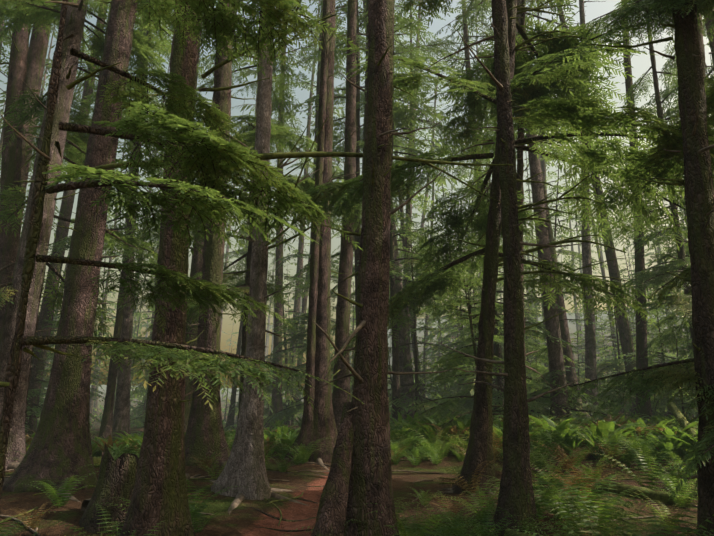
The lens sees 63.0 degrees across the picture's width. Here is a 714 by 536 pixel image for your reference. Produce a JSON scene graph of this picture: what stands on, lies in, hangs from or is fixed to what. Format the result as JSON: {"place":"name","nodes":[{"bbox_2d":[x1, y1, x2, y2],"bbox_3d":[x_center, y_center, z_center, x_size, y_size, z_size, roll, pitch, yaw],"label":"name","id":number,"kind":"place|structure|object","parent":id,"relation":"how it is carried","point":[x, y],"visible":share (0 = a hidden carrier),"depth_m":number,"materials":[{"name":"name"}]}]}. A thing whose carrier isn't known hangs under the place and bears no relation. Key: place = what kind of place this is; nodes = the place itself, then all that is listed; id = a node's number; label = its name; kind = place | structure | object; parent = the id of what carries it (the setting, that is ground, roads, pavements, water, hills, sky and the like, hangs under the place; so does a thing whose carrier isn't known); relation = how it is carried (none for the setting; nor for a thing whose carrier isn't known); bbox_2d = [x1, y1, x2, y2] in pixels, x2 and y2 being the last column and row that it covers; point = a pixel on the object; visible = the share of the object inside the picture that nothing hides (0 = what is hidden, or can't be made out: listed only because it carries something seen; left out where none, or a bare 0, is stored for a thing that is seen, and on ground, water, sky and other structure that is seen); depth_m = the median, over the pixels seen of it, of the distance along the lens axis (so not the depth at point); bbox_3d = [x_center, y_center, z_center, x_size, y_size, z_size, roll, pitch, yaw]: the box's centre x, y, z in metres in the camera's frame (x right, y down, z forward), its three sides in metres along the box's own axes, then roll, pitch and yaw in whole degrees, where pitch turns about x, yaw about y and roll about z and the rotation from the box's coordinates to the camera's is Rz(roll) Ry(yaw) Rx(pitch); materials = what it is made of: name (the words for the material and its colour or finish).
{"place":"outdoors","nodes":[
{"label":"outdoors","id":0,"kind":"place"},
{"bbox_2d":[0,309,697,535],"bbox_3d":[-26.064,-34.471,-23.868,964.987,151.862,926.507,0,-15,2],"label":"ground","id":1,"kind":"structure","parent":0,"point":[241,519],"depth_m":6.59,"materials":[{"name":"brown soil"}]},
{"bbox_2d":[0,6,37,337],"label":"tree","id":2,"kind":"object","parent":1,"relation":"on","point":[11,163],"visible":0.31,"depth_m":11.37,"materials":[{"name":"brown plant"}]},
{"bbox_2d":[0,0,91,470],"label":"tree","id":3,"kind":"object","parent":1,"relation":"on","point":[17,438],"visible":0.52,"depth_m":9.18,"materials":[{"name":"brown plant"}]},
{"bbox_2d":[2,0,141,502],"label":"tree","id":4,"kind":"object","parent":1,"relation":"on","point":[59,451],"visible":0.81,"depth_m":7.27,"materials":[{"name":"brown plant"}]},
{"bbox_2d":[0,0,174,420],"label":"tree","id":5,"kind":"object","parent":1,"relation":"on","point":[26,15],"visible":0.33,"depth_m":10.67,"materials":[{"name":"green plant"}]},
{"bbox_2d":[103,1,147,440],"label":"tree","id":6,"kind":"object","parent":1,"relation":"on","point":[121,418],"visible":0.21,"depth_m":16.32,"materials":[{"name":"brown plant"}]},
{"bbox_2d":[48,0,204,440],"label":"tree","id":7,"kind":"object","parent":1,"relation":"on","point":[106,428],"visible":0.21,"depth_m":15.27,"materials":[{"name":"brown plant"}]},
{"bbox_2d":[0,0,364,500],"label":"tree","id":8,"kind":"object","parent":1,"relation":"on","point":[210,150],"visible":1,"depth_m":3.45,"materials":[{"name":"green plant"}]},
{"bbox_2d":[185,0,273,465],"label":"tree","id":9,"kind":"object","parent":1,"relation":"on","point":[205,435],"visible":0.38,"depth_m":9.08,"materials":[{"name":"brown plant"}]},
{"bbox_2d":[109,3,361,422],"bbox_3d":[-2.496,-4.907,13.142,4.570,18.600,4.766,-10,-18,32],"label":"tree","id":10,"kind":"object","parent":1,"relation":"on","point":[279,132],"visible":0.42,"depth_m":12.53,"materials":[{"name":"green plant"}]},
{"bbox_2d":[14,0,512,535],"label":"tree","id":11,"kind":"object","parent":1,"relation":"on","point":[160,492],"visible":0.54,"depth_m":4.69,"materials":[{"name":"brown plant"}]},
{"bbox_2d":[210,0,337,514],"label":"tree","id":12,"kind":"object","parent":1,"relation":"on","point":[245,466],"visible":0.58,"depth_m":7.38,"materials":[{"name":"brown plant"}]},
{"bbox_2d":[0,0,567,348],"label":"pale trees","id":13,"kind":"object","parent":1,"relation":"on","point":[437,147],"visible":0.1,"depth_m":30.32,"materials":[{"name":"green plant"}]},
{"bbox_2d":[0,0,609,427],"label":"trees","id":14,"kind":"object","parent":1,"relation":"on","point":[420,202],"visible":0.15,"depth_m":22.61,"materials":[{"name":"green plant"}]},
{"bbox_2d":[279,0,362,470],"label":"tree","id":15,"kind":"object","parent":1,"relation":"on","point":[324,423],"visible":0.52,"depth_m":10.53,"materials":[{"name":"brown plant"}]},
{"bbox_2d":[294,0,350,460],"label":"tree","id":16,"kind":"object","parent":1,"relation":"on","point":[306,431],"visible":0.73,"depth_m":10.65,"materials":[{"name":"brown plant"}]},
{"bbox_2d":[0,106,697,455],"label":"trees","id":17,"kind":"object","parent":1,"relation":"on","point":[452,397],"visible":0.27,"depth_m":17.46,"materials":[{"name":"green plant"}]},
{"bbox_2d":[0,402,697,535],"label":"logs and roots","id":18,"kind":"object","parent":1,"relation":"on","point":[116,477],"visible":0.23,"depth_m":5.51,"materials":[{"name":"brown wood"}]},
{"bbox_2d":[331,0,367,431],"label":"tree","id":19,"kind":"object","parent":1,"relation":"on","point":[340,397],"visible":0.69,"depth_m":12.87,"materials":[{"name":"brown plant"}]},
{"bbox_2d":[20,98,685,394],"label":"spruce trees","id":20,"kind":"object","parent":1,"relation":"on","point":[576,315],"visible":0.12,"depth_m":72.62,"materials":[{"name":"green plant"}]},
{"bbox_2d":[0,355,713,535],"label":"ferns","id":21,"kind":"object","parent":1,"relation":"on","point":[642,442],"visible":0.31,"depth_m":8.35,"materials":[{"name":"green plant"}]},
{"bbox_2d":[0,0,713,434],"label":"spruce trees","id":22,"kind":"object","parent":1,"relation":"on","point":[36,60],"visible":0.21,"depth_m":18.52,"materials":[{"name":"green plant"}]},
{"bbox_2d":[0,0,713,421],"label":"trees","id":23,"kind":"object","parent":1,"relation":"on","point":[554,348],"visible":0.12,"depth_m":16.98,"materials":[{"name":"green plant"}]},
{"bbox_2d":[0,0,713,424],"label":"spruce trees","id":24,"kind":"object","parent":1,"relation":"on","point":[300,244],"depth_m":35.02,"materials":[{"name":"green plant"}]},
{"bbox_2d":[49,134,683,413],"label":"trees","id":25,"kind":"object","parent":1,"relation":"on","point":[145,324],"visible":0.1,"depth_m":56.22,"materials":[{"name":"green plant"}]},
{"bbox_2d":[291,0,447,223],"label":"tree","id":26,"kind":"object","parent":1,"relation":"on","point":[400,114],"visible":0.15,"depth_m":18.38,"materials":[{"name":"green plant"}]},
{"bbox_2d":[37,52,713,421],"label":"trees","id":27,"kind":"object","parent":1,"relation":"on","point":[427,334],"visible":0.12,"depth_m":35.04,"materials":[{"name":"green plant"}]},
{"bbox_2d":[311,0,452,535],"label":"tree","id":28,"kind":"object","parent":1,"relation":"on","point":[360,473],"visible":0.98,"depth_m":4.79,"materials":[{"name":"brown plant"}]},
{"bbox_2d":[330,0,478,423],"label":"tree","id":29,"kind":"object","parent":1,"relation":"on","point":[395,351],"visible":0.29,"depth_m":18.18,"materials":[{"name":"green plant"}]},
{"bbox_2d":[133,60,712,403],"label":"trees","id":30,"kind":"object","parent":1,"relation":"on","point":[268,327],"visible":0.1,"depth_m":71.66,"materials":[{"name":"beige plant"}]},
{"bbox_2d":[217,0,713,494],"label":"tree","id":31,"kind":"object","parent":1,"relation":"on","point":[561,69],"visible":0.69,"depth_m":7.92,"materials":[{"name":"green plant"}]},
{"bbox_2d":[425,0,582,535],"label":"tree","id":32,"kind":"object","parent":1,"relation":"on","point":[516,487],"visible":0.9,"depth_m":5.50,"materials":[{"name":"brown plant"}]},
{"bbox_2d":[484,0,550,475],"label":"tree","id":33,"kind":"object","parent":1,"relation":"on","point":[520,170],"visible":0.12,"depth_m":9.57,"materials":[{"name":"brown plant"}]},
{"bbox_2d":[564,0,607,415],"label":"tree","id":34,"kind":"object","parent":1,"relation":"on","point":[590,353],"visible":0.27,"depth_m":20.41,"materials":[{"name":"brown plant"}]},
{"bbox_2d":[545,0,713,535],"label":"tree","id":35,"kind":"object","parent":1,"relation":"on","point":[698,182],"visible":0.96,"depth_m":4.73,"materials":[{"name":"brown plant"}]},
{"bbox_2d":[572,8,713,352],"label":"tree","id":36,"kind":"object","parent":1,"relation":"on","point":[682,261],"visible":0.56,"depth_m":14.40,"materials":[{"name":"green plant"}]},
{"bbox_2d":[655,3,713,124],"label":"tree","id":37,"kind":"object","parent":1,"relation":"on","point":[707,25],"visible":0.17,"depth_m":15.00,"materials":[{"name":"green plant"}]},
{"bbox_2d":[697,13,713,173],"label":"tree","id":38,"kind":"object","parent":1,"relation":"on","point":[702,48],"visible":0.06,"depth_m":8.36,"materials":[{"name":"brown plant"}]},
{"bbox_2d":[0,0,713,387],"label":"sky","id":39,"kind":"structure","parent":0,"point":[641,63],"materials":[{"name":"white"}]}
]}

